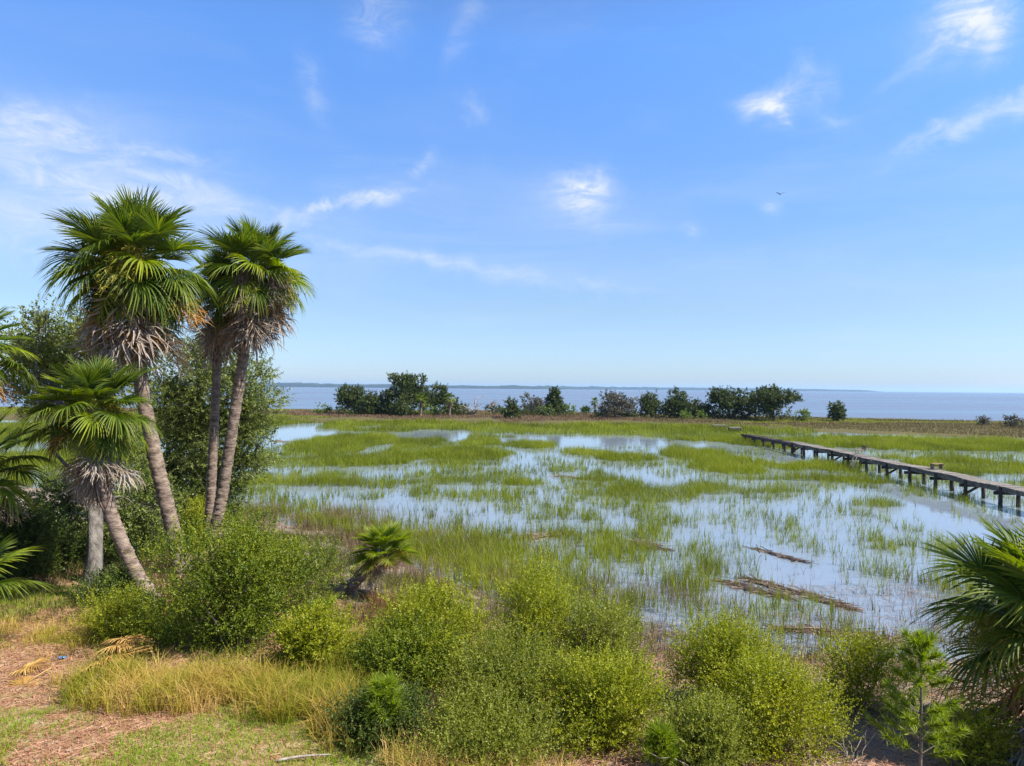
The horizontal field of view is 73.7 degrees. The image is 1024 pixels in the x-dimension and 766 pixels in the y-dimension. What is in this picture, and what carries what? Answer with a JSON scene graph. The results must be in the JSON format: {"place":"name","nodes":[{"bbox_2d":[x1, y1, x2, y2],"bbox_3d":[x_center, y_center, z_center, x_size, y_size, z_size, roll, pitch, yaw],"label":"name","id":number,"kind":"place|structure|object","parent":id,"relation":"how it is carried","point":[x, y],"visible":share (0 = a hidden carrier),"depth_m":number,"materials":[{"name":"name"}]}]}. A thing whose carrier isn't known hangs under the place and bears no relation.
{"place":"outdoors","nodes":[
{"label":"outdoors","id":0,"kind":"place"},
{"bbox_2d":[0,420,1023,685],"bbox_3d":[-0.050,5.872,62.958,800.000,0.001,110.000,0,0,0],"label":"marsh water","id":1,"kind":"structure","parent":0,"point":[928,510],"depth_m":29.20,"materials":[{"name":"blue liquid"}]},
{"bbox_2d":[285,511,351,520],"bbox_3d":[-7.935,5.512,27.944,3.091,0.225,2.970,0,0,26],"label":"reed raft","id":2,"kind":"object","parent":1,"relation":"on","point":[316,519],"visible":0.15,"depth_m":28.02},
{"bbox_2d":[510,529,576,542],"bbox_3d":[1.085,5.543,24.863,2.710,0.237,2.289,0,0,0],"label":"reed raft","id":3,"kind":"object","parent":1,"relation":"on","point":[549,535],"visible":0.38,"depth_m":24.80,"materials":[{"name":"plant"}]},
{"bbox_2d":[548,474,596,480],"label":"reed raft","id":4,"kind":"object","parent":1,"relation":"on","point":[557,475],"visible":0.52,"depth_m":41.58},
{"bbox_2d":[626,535,673,550],"bbox_3d":[4.569,5.577,23.439,1.579,0.232,2.320,1,-1,-40],"label":"reed raft","id":5,"kind":"object","parent":1,"relation":"on","point":[662,548],"visible":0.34,"depth_m":23.42,"materials":[{"name":"plant"}]},
{"bbox_2d":[728,427,741,430],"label":"dock fragment","id":6,"kind":"object","parent":1,"relation":"in","point":[737,428],"visible":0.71,"depth_m":86.36,"materials":[{"name":"grey wood"}]},
{"bbox_2d":[707,578,804,601],"bbox_3d":[6.504,5.555,18.426,0.905,0.242,2.764,1,-1,-42],"label":"reed raft","id":7,"kind":"object","parent":1,"relation":"on","point":[739,585],"visible":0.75,"depth_m":18.37,"materials":[{"name":"plant"}]},
{"bbox_2d":[742,544,818,564],"bbox_3d":[8.733,5.604,22.321,0.679,0.175,3.000,1,0,-28],"label":"reed raft","id":8,"kind":"object","parent":1,"relation":"on","point":[791,557],"visible":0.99,"depth_m":22.11,"materials":[{"name":"plant"}]},
{"bbox_2d":[735,574,864,612],"bbox_3d":[7.567,5.561,18.183,0.972,0.242,3.820,1,-1,-36],"label":"reed raft","id":9,"kind":"object","parent":1,"relation":"on","point":[796,592],"visible":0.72,"depth_m":18.10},
{"bbox_2d":[762,622,911,648],"bbox_3d":[7.189,5.535,15.067,3.235,0.267,1.032,0,0,26],"label":"reed raft","id":10,"kind":"object","parent":1,"relation":"on","point":[818,628],"visible":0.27,"depth_m":15.17,"materials":[{"name":"plant"}]},
{"bbox_2d":[871,631,940,647],"bbox_3d":[8.393,5.549,14.708,2.043,0.228,0.972,1,0,-29],"label":"reed raft","id":11,"kind":"object","parent":1,"relation":"on","point":[887,641],"visible":0.12,"depth_m":14.56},
{"bbox_2d":[0,407,1023,765],"bbox_3d":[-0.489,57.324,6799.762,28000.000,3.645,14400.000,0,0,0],"label":"ground","id":12,"kind":"structure","parent":0,"point":[260,751],"depth_m":10.00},
{"bbox_2d":[0,304,41,405],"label":"cabbage palm","id":13,"kind":"object","parent":12,"relation":"on","point":[10,364],"visible":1,"depth_m":14.00,"materials":[{"name":"plant"}]},
{"bbox_2d":[4,656,51,686],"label":"fallen frond","id":14,"kind":"object","parent":12,"relation":"on","point":[25,668],"visible":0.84,"depth_m":10.79,"materials":[{"name":"plant"}]},
{"bbox_2d":[0,534,62,600],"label":"palmetto","id":15,"kind":"object","parent":12,"relation":"on","point":[6,585],"visible":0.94,"depth_m":11.86,"materials":[{"name":"plant"}]},
{"bbox_2d":[0,410,63,528],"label":"cabbage palm","id":16,"kind":"object","parent":12,"relation":"on","point":[10,441],"visible":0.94,"depth_m":14.70,"materials":[{"name":"plant"}]},
{"bbox_2d":[0,488,81,592],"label":"undergrowth bush","id":17,"kind":"object","parent":12,"relation":"on","point":[40,532],"visible":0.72,"depth_m":15.62,"materials":[{"name":"green plant"}]},
{"bbox_2d":[14,516,109,580],"bbox_3d":[-11.546,4.279,17.420,2.224,1.730,2.906,0,0,0],"label":"undergrowth bush","id":18,"kind":"object","parent":12,"relation":"on","point":[77,547],"visible":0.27,"depth_m":17.23,"materials":[{"name":"green plant"}]},
{"bbox_2d":[10,354,163,600],"bbox_3d":[-8.908,2.059,14.503,2.995,5.476,3.075,0,0,0],"label":"cabbage palm","id":19,"kind":"object","parent":12,"relation":"on","point":[90,433],"visible":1,"depth_m":14.30,"materials":[{"name":"plant"}]},
{"bbox_2d":[0,283,189,583],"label":"live oak","id":20,"kind":"object","parent":12,"relation":"on","point":[45,346],"visible":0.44,"depth_m":18.27,"materials":[{"name":"green plant"}]},
{"bbox_2d":[50,556,156,613],"bbox_3d":[-8.523,4.413,14.528,2.140,1.517,1.901,0,0,0],"label":"undergrowth bush","id":21,"kind":"object","parent":12,"relation":"on","point":[112,581],"visible":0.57,"depth_m":14.38,"materials":[{"name":"green plant"}]},
{"bbox_2d":[68,634,152,680],"bbox_3d":[-6.467,4.532,11.139,1.171,0.712,1.425,0,0,0],"label":"fallen frond","id":22,"kind":"object","parent":12,"relation":"on","point":[115,644],"visible":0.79,"depth_m":11.17,"materials":[{"name":"plant"}]},
{"bbox_2d":[61,579,184,648],"bbox_3d":[-7.080,4.383,12.519,2.112,1.603,1.748,0,0,0],"label":"shrub","id":23,"kind":"object","parent":12,"relation":"on","point":[112,613],"visible":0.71,"depth_m":12.30,"materials":[{"name":"green plant"}]},
{"bbox_2d":[32,183,220,574],"bbox_3d":[-9.146,-0.061,16.721,4.083,9.628,4.111,0,-1,34],"label":"cabbage palm","id":24,"kind":"object","parent":12,"relation":"on","point":[137,303],"visible":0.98,"depth_m":16.13,"materials":[{"name":"plant"}]},
{"bbox_2d":[76,526,187,568],"bbox_3d":[-10.293,4.503,18.388,2.602,1.656,3.160,0,0,0],"label":"undergrowth bush","id":25,"kind":"object","parent":12,"relation":"on","point":[112,549],"visible":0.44,"depth_m":17.78,"materials":[{"name":"green plant"}]},
{"bbox_2d":[154,492,232,535],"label":"shrub","id":26,"kind":"object","parent":12,"relation":"on","point":[195,507],"visible":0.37,"depth_m":22.16,"materials":[{"name":"green plant"}]},
{"bbox_2d":[117,328,298,522],"bbox_3d":[-11.186,1.838,25.240,6.512,8.182,4.439,0,0,0],"label":"live oak","id":27,"kind":"object","parent":12,"relation":"on","point":[193,412],"visible":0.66,"depth_m":24.60,"materials":[{"name":"green plant"}]},
{"bbox_2d":[0,582,427,765],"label":"lawn grass","id":28,"kind":"structure","parent":12,"relation":"on","point":[231,722],"depth_m":9.03,"materials":[{"name":"plant"}]},
{"bbox_2d":[92,495,363,669],"bbox_3d":[-4.950,3.612,12.152,3.455,3.302,4.081,0,-1,35],"label":"wax myrtle","id":29,"kind":"object","parent":12,"relation":"on","point":[244,557],"visible":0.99,"depth_m":11.90,"materials":[{"name":"green plant"}]},
{"bbox_2d":[183,244,275,537],"bbox_3d":[-9.125,0.320,21.675,3.520,9.448,3.379,0,0,0],"label":"cabbage palm","id":30,"kind":"object","parent":12,"relation":"on","point":[214,352],"visible":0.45,"depth_m":21.43,"materials":[{"name":"plant"}]},
{"bbox_2d":[188,212,317,541],"bbox_3d":[-8.055,-0.033,20.917,3.844,10.208,3.920,0,0,0],"label":"cabbage palm","id":31,"kind":"object","parent":12,"relation":"on","point":[260,321],"visible":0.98,"depth_m":20.51,"materials":[{"name":"plant"}]},
{"bbox_2d":[0,606,604,765],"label":"tall dry grass","id":32,"kind":"structure","parent":12,"relation":"on","point":[196,684],"depth_m":9.93,"materials":[{"name":"plant"}]},
{"bbox_2d":[275,754,332,761],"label":"fallen stalk","id":33,"kind":"object","parent":12,"relation":"on","point":[296,757],"visible":1,"depth_m":8.56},
{"bbox_2d":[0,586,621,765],"bbox_3d":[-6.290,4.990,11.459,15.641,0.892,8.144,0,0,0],"label":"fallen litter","id":34,"kind":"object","parent":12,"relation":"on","point":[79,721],"visible":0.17,"depth_m":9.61,"materials":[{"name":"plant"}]},
{"bbox_2d":[282,591,340,629],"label":"shrub","id":35,"kind":"object","parent":12,"relation":"on","point":[311,600],"visible":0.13,"depth_m":13.09,"materials":[{"name":"plant"}]},
{"bbox_2d":[263,593,365,673],"bbox_3d":[-3.314,4.288,11.378,1.610,1.460,1.607,0,0,0],"label":"shrub","id":36,"kind":"object","parent":12,"relation":"on","point":[305,635],"visible":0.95,"depth_m":11.14,"materials":[{"name":"green plant"}]},
{"bbox_2d":[312,402,332,414],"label":"spit bush","id":37,"kind":"object","parent":12,"relation":"on","point":[327,409],"visible":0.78,"depth_m":122.92,"materials":[{"name":"green plant"}]},
{"bbox_2d":[333,383,367,412],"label":"cedar tree","id":38,"kind":"object","parent":12,"relation":"on","point":[349,398],"visible":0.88,"depth_m":121.81,"materials":[{"name":"green plant"}]},
{"bbox_2d":[338,582,413,631],"bbox_3d":[-2.687,4.795,14.572,1.858,0.796,3.002,0,0,0],"label":"rush clump","id":39,"kind":"object","parent":12,"relation":"on","point":[373,601],"visible":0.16,"depth_m":14.76,"materials":[{"name":"green plant"}]},
{"bbox_2d":[357,389,396,414],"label":"cedar tree","id":40,"kind":"object","parent":12,"relation":"on","point":[374,404],"visible":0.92,"depth_m":119.50,"materials":[{"name":"green plant"}]},
{"bbox_2d":[330,520,424,596],"bbox_3d":[-3.150,4.196,15.932,2.192,1.966,1.691,0,0,0],"label":"cabbage palm","id":41,"kind":"object","parent":12,"relation":"on","point":[383,539],"visible":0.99,"depth_m":15.82,"materials":[{"name":"plant"}]},
{"bbox_2d":[312,665,452,765],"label":"marsh elder","id":42,"kind":"object","parent":12,"relation":"on","point":[412,699],"visible":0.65,"depth_m":9.03,"materials":[{"name":"green plant"}]},
{"bbox_2d":[355,669,409,746],"bbox_3d":[-1.700,4.321,9.055,0.789,1.024,0.746,0,0,0],"label":"pine sapling","id":43,"kind":"object","parent":12,"relation":"on","point":[386,686],"visible":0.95,"depth_m":8.97,"materials":[{"name":"green plant"}]},
{"bbox_2d":[323,598,471,698],"bbox_3d":[-1.642,4.360,10.863,2.279,1.718,2.140,1,-1,-43],"label":"marsh elder","id":44,"kind":"object","parent":12,"relation":"on","point":[385,649],"visible":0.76,"depth_m":10.63,"materials":[{"name":"green plant"}]},
{"bbox_2d":[388,393,416,415],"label":"cedar tree","id":45,"kind":"object","parent":12,"relation":"on","point":[399,406],"visible":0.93,"depth_m":115.77,"materials":[{"name":"green plant"}]},
{"bbox_2d":[383,370,432,405],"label":"pine tree","id":46,"kind":"object","parent":12,"relation":"on","point":[409,387],"visible":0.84,"depth_m":120.36,"materials":[{"name":"green plant"}]},
{"bbox_2d":[414,393,426,415],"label":"cabbage palm","id":47,"kind":"object","parent":12,"relation":"on","point":[420,402],"visible":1,"depth_m":116.92,"materials":[{"name":"plant"}]},
{"bbox_2d":[418,401,438,414],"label":"spit bush","id":48,"kind":"object","parent":12,"relation":"on","point":[424,408],"visible":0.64,"depth_m":118.78,"materials":[{"name":"green plant"}]},
{"bbox_2d":[423,380,447,406],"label":"pine tree","id":49,"kind":"object","parent":12,"relation":"on","point":[439,400],"visible":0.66,"depth_m":125.40,"materials":[{"name":"green plant"}]},
{"bbox_2d":[360,561,516,694],"bbox_3d":[-1.287,4.226,11.537,2.639,2.405,2.598,0,-1,37],"label":"marsh elder","id":50,"kind":"object","parent":12,"relation":"on","point":[417,602],"visible":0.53,"depth_m":11.42,"materials":[{"name":"green plant"}]},
{"bbox_2d":[443,392,455,414],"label":"cabbage palm","id":51,"kind":"object","parent":12,"relation":"on","point":[449,399],"visible":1,"depth_m":117.93,"materials":[{"name":"plant"}]},
{"bbox_2d":[441,395,468,414],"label":"cedar tree","id":52,"kind":"object","parent":12,"relation":"on","point":[456,404],"visible":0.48,"depth_m":122.98,"materials":[{"name":"green plant"}]},
{"bbox_2d":[456,396,489,415],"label":"dead tree","id":53,"kind":"object","parent":12,"relation":"on","point":[474,410],"visible":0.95,"depth_m":120.12,"materials":[{"name":"wood"}]},
{"bbox_2d":[382,666,602,765],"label":"marsh elder","id":54,"kind":"object","parent":12,"relation":"on","point":[509,730],"visible":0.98,"depth_m":8.76,"materials":[{"name":"green plant"}]},
{"bbox_2d":[484,403,503,412],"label":"spit bush","id":55,"kind":"object","parent":12,"relation":"on","point":[494,408],"visible":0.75,"depth_m":126.53,"materials":[{"name":"green plant"}]},
{"bbox_2d":[0,515,1018,699],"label":"fringe grass","id":56,"kind":"structure","parent":12,"relation":"on","point":[395,578],"depth_m":16.00,"materials":[{"name":"plant"}]},
{"bbox_2d":[0,406,1018,425],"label":"green spit grass","id":57,"kind":"structure","parent":12,"relation":"on","point":[3,410],"depth_m":112.87,"materials":[{"name":"plant"}]},
{"bbox_2d":[499,395,522,418],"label":"cedar tree","id":58,"kind":"object","parent":12,"relation":"on","point":[511,409],"visible":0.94,"depth_m":112.15,"materials":[{"name":"green plant"}]},
{"bbox_2d":[421,610,601,745],"bbox_3d":[0.170,4.602,10.363,3.222,2.259,2.806,0,0,0],"label":"marsh elder","id":59,"kind":"object","parent":12,"relation":"on","point":[524,671],"visible":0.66,"depth_m":10.06,"materials":[{"name":"green plant"}]},
{"bbox_2d":[0,438,1023,662],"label":"marsh stems","id":60,"kind":"object","parent":12,"relation":"on","point":[606,534],"visible":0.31,"depth_m":25.32,"materials":[{"name":"plant"}]},
{"bbox_2d":[0,415,1023,508],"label":"cordgrass","id":61,"kind":"object","parent":12,"relation":"on","point":[469,450],"visible":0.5,"depth_m":56.49,"materials":[{"name":"plant"}]},
{"bbox_2d":[520,392,544,414],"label":"oak tree","id":62,"kind":"object","parent":12,"relation":"on","point":[538,402],"visible":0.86,"depth_m":126.45,"materials":[{"name":"grey plant"}]},
{"bbox_2d":[472,546,607,685],"bbox_3d":[0.379,4.308,12.202,2.494,2.923,2.536,1,-1,-43],"label":"marsh elder","id":63,"kind":"object","parent":12,"relation":"on","point":[547,611],"visible":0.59,"depth_m":12.00,"materials":[{"name":"green plant"}]},
{"bbox_2d":[539,405,553,414],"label":"spit bush","id":64,"kind":"object","parent":12,"relation":"on","point":[545,407],"visible":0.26,"depth_m":123.05,"materials":[{"name":"green plant"}]},
{"bbox_2d":[544,385,566,412],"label":"pine tree","id":65,"kind":"object","parent":12,"relation":"on","point":[554,398],"visible":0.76,"depth_m":127.11,"materials":[{"name":"green plant"}]},
{"bbox_2d":[330,404,797,419],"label":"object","id":66,"kind":"object","parent":12,"relation":"on","point":[543,412],"visible":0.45,"depth_m":118.89,"materials":[{"name":"plant"}]},
{"bbox_2d":[560,403,577,414],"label":"spit bush","id":67,"kind":"object","parent":12,"relation":"on","point":[568,407],"visible":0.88,"depth_m":126.77,"materials":[{"name":"green plant"}]},
{"bbox_2d":[119,407,1023,437],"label":"dead spit grass","id":68,"kind":"structure","parent":12,"relation":"on","point":[300,412],"depth_m":111.94,"materials":[{"name":"plant"}]},
{"bbox_2d":[579,406,592,413],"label":"spit bush","id":69,"kind":"object","parent":12,"relation":"on","point":[584,409],"visible":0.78,"depth_m":126.57,"materials":[{"name":"green plant"}]},
{"bbox_2d":[590,397,599,413],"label":"cabbage palm","id":70,"kind":"object","parent":12,"relation":"on","point":[595,402],"visible":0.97,"depth_m":126.43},
{"bbox_2d":[184,497,1010,662],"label":"dead marsh stalks","id":71,"kind":"object","parent":12,"relation":"on","point":[353,540],"visible":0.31,"depth_m":18.40,"materials":[{"name":"brown plant"}]},
{"bbox_2d":[549,583,662,688],"bbox_3d":[1.493,4.540,11.834,2.179,2.430,2.058,0,0,0],"label":"marsh elder","id":72,"kind":"object","parent":12,"relation":"on","point":[590,621],"visible":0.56,"depth_m":11.75,"materials":[{"name":"green plant"}]},
{"bbox_2d":[530,620,689,765],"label":"marsh elder","id":73,"kind":"object","parent":12,"relation":"on","point":[607,688],"visible":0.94,"depth_m":9.48,"materials":[{"name":"green plant"}]},
{"bbox_2d":[593,388,639,417],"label":"oak tree","id":74,"kind":"object","parent":12,"relation":"on","point":[612,399],"visible":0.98,"depth_m":114.72,"materials":[{"name":"grey plant"}]},
{"bbox_2d":[631,394,643,415],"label":"dead tree","id":75,"kind":"object","parent":12,"relation":"on","point":[641,411],"visible":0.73,"depth_m":120.69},
{"bbox_2d":[637,389,664,416],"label":"cedar tree","id":76,"kind":"object","parent":12,"relation":"on","point":[650,404],"visible":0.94,"depth_m":119.51,"materials":[{"name":"green plant"}]},
{"bbox_2d":[634,715,688,765],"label":"pine sapling","id":77,"kind":"object","parent":12,"relation":"on","point":[656,734],"visible":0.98,"depth_m":8.64,"materials":[{"name":"green plant"}]},
{"bbox_2d":[661,386,695,418],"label":"cedar tree","id":78,"kind":"object","parent":12,"relation":"on","point":[675,403],"visible":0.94,"depth_m":116.63,"materials":[{"name":"green plant"}]},
{"bbox_2d":[679,409,707,418],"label":"spit bush","id":79,"kind":"object","parent":12,"relation":"on","point":[683,414],"visible":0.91,"depth_m":114.21,"materials":[{"name":"green plant"}]},
{"bbox_2d":[649,752,754,765],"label":"dead branch","id":80,"kind":"object","parent":12,"relation":"on","point":[692,764],"visible":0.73,"depth_m":8.55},
{"bbox_2d":[689,398,715,418],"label":"oak tree","id":81,"kind":"object","parent":12,"relation":"on","point":[700,406],"visible":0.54,"depth_m":118.79,"materials":[{"name":"green plant"}]},
{"bbox_2d":[646,666,773,765],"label":"marsh elder","id":82,"kind":"object","parent":12,"relation":"on","point":[712,731],"visible":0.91,"depth_m":8.82,"materials":[{"name":"green plant"}]},
{"bbox_2d":[411,581,1023,765],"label":"shore wrack","id":83,"kind":"object","parent":12,"relation":"on","point":[870,709],"visible":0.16,"depth_m":13.38,"materials":[{"name":"plant"}]},
{"bbox_2d":[651,596,805,711],"bbox_3d":[3.405,4.611,11.142,2.476,2.247,2.381,0,0,0],"label":"marsh elder","id":84,"kind":"object","parent":12,"relation":"on","point":[710,636],"visible":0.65,"depth_m":11.00,"materials":[{"name":"green plant"}]},
{"bbox_2d":[705,385,755,417],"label":"pine tree","id":85,"kind":"object","parent":12,"relation":"on","point":[722,398],"visible":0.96,"depth_m":115.92,"materials":[{"name":"green plant"}]},
{"bbox_2d":[508,649,1023,765],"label":"bank litter","id":86,"kind":"object","parent":12,"relation":"on","point":[588,761],"visible":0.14,"depth_m":9.66,"materials":[{"name":"plant"}]},
{"bbox_2d":[741,434,795,451],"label":"dock ruin","id":87,"kind":"object","parent":12,"relation":"on","point":[774,441],"visible":0.62,"depth_m":63.66,"materials":[{"name":"wood"}]},
{"bbox_2d":[742,384,804,419],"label":"oak tree","id":88,"kind":"object","parent":12,"relation":"on","point":[768,399],"visible":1,"depth_m":109.63,"materials":[{"name":"green plant"}]},
{"bbox_2d":[694,624,867,765],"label":"marsh elder","id":89,"kind":"object","parent":12,"relation":"on","point":[793,695],"visible":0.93,"depth_m":9.41,"materials":[{"name":"green plant"}]},
{"bbox_2d":[791,408,812,420],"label":"spit bush","id":90,"kind":"object","parent":12,"relation":"on","point":[803,412],"visible":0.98,"depth_m":110.45,"materials":[{"name":"green plant"}]},
{"bbox_2d":[644,415,1023,437],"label":"olive spit grass","id":91,"kind":"structure","parent":12,"relation":"on","point":[880,424],"depth_m":98.65,"materials":[{"name":"plant"}]},
{"bbox_2d":[826,400,847,420],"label":"cedar tree","id":92,"kind":"object","parent":12,"relation":"on","point":[838,410],"visible":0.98,"depth_m":112.24,"materials":[{"name":"green plant"}]},
{"bbox_2d":[822,728,875,765],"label":"dead branch","id":93,"kind":"object","parent":12,"relation":"on","point":[846,754],"visible":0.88,"depth_m":9.40,"materials":[{"name":"wood"}]},
{"bbox_2d":[805,617,927,718],"bbox_3d":[5.886,4.902,11.694,2.200,1.905,2.141,0,0,0],"label":"marsh elder","id":94,"kind":"object","parent":12,"relation":"on","point":[880,655],"visible":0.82,"depth_m":11.47,"materials":[{"name":"green plant"}]},
{"bbox_2d":[788,441,1023,506],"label":"dock","id":95,"kind":"object","parent":12,"relation":"on","point":[965,481],"visible":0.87,"depth_m":38.72,"materials":[{"name":"grey wood"}]},
{"bbox_2d":[848,454,857,470],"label":"ladder","id":96,"kind":"object","parent":95,"relation":"attached to","point":[852,461],"visible":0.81,"depth_m":45.88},
{"bbox_2d":[855,445,866,453],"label":"bench","id":97,"kind":"object","parent":95,"relation":"on","point":[863,448],"visible":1,"depth_m":47.73,"materials":[{"name":"grey wood"}]},
{"bbox_2d":[929,463,942,468],"bbox_3d":[23.986,4.694,38.548,0.646,0.308,0.340,1,0,-4],"label":"bench","id":98,"kind":"object","parent":95,"relation":"on","point":[933,465],"visible":1,"depth_m":38.52,"materials":[{"name":"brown wood"}]},
{"bbox_2d":[862,623,973,765],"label":"pine sapling","id":99,"kind":"object","parent":12,"relation":"on","point":[919,644],"visible":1,"depth_m":8.29,"materials":[{"name":"green plant"}]},
{"bbox_2d":[892,678,1023,765],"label":"marsh elder","id":100,"kind":"object","parent":12,"relation":"on","point":[981,749],"visible":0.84,"depth_m":9.39,"materials":[{"name":"green plant"}]},
{"bbox_2d":[900,513,1023,765],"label":"cabbage palm","id":101,"kind":"object","parent":12,"relation":"on","point":[1005,613],"visible":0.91,"depth_m":9.89,"materials":[{"name":"plant"}]},
{"bbox_2d":[975,415,990,425],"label":"spit bush","id":102,"kind":"object","parent":12,"relation":"on","point":[981,419],"visible":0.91,"depth_m":102.72,"materials":[{"name":"green plant"}]},
{"bbox_2d":[1002,413,1023,427],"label":"spit bush","id":103,"kind":"object","parent":12,"relation":"on","point":[1008,423],"visible":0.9,"depth_m":96.03,"materials":[{"name":"green plant"}]},
{"bbox_2d":[0,385,1023,421],"bbox_3d":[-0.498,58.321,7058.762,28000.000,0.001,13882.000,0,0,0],"label":"bay water","id":104,"kind":"structure","parent":0,"point":[969,406],"depth_m":341.48,"materials":[{"name":"liquid"}]},
{"bbox_2d":[2,380,601,389],"bbox_3d":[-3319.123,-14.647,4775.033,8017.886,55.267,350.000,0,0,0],"label":"distant woods","id":105,"kind":"object","parent":104,"relation":"on","point":[297,384],"visible":0.45,"depth_m":4606.80,"materials":[{"name":"plant"}]},
{"bbox_2d":[546,385,879,391],"bbox_3d":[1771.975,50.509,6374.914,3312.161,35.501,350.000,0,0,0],"label":"distant woods","id":106,"kind":"object","parent":104,"relation":"on","point":[646,388],"visible":0.64,"depth_m":6206.85,"materials":[{"name":"plant"}]},
{"bbox_2d":[0,0,1023,392],"label":"sky","id":107,"kind":"structure","parent":0,"point":[576,193],"materials":[{"name":"blue"}]}
]}

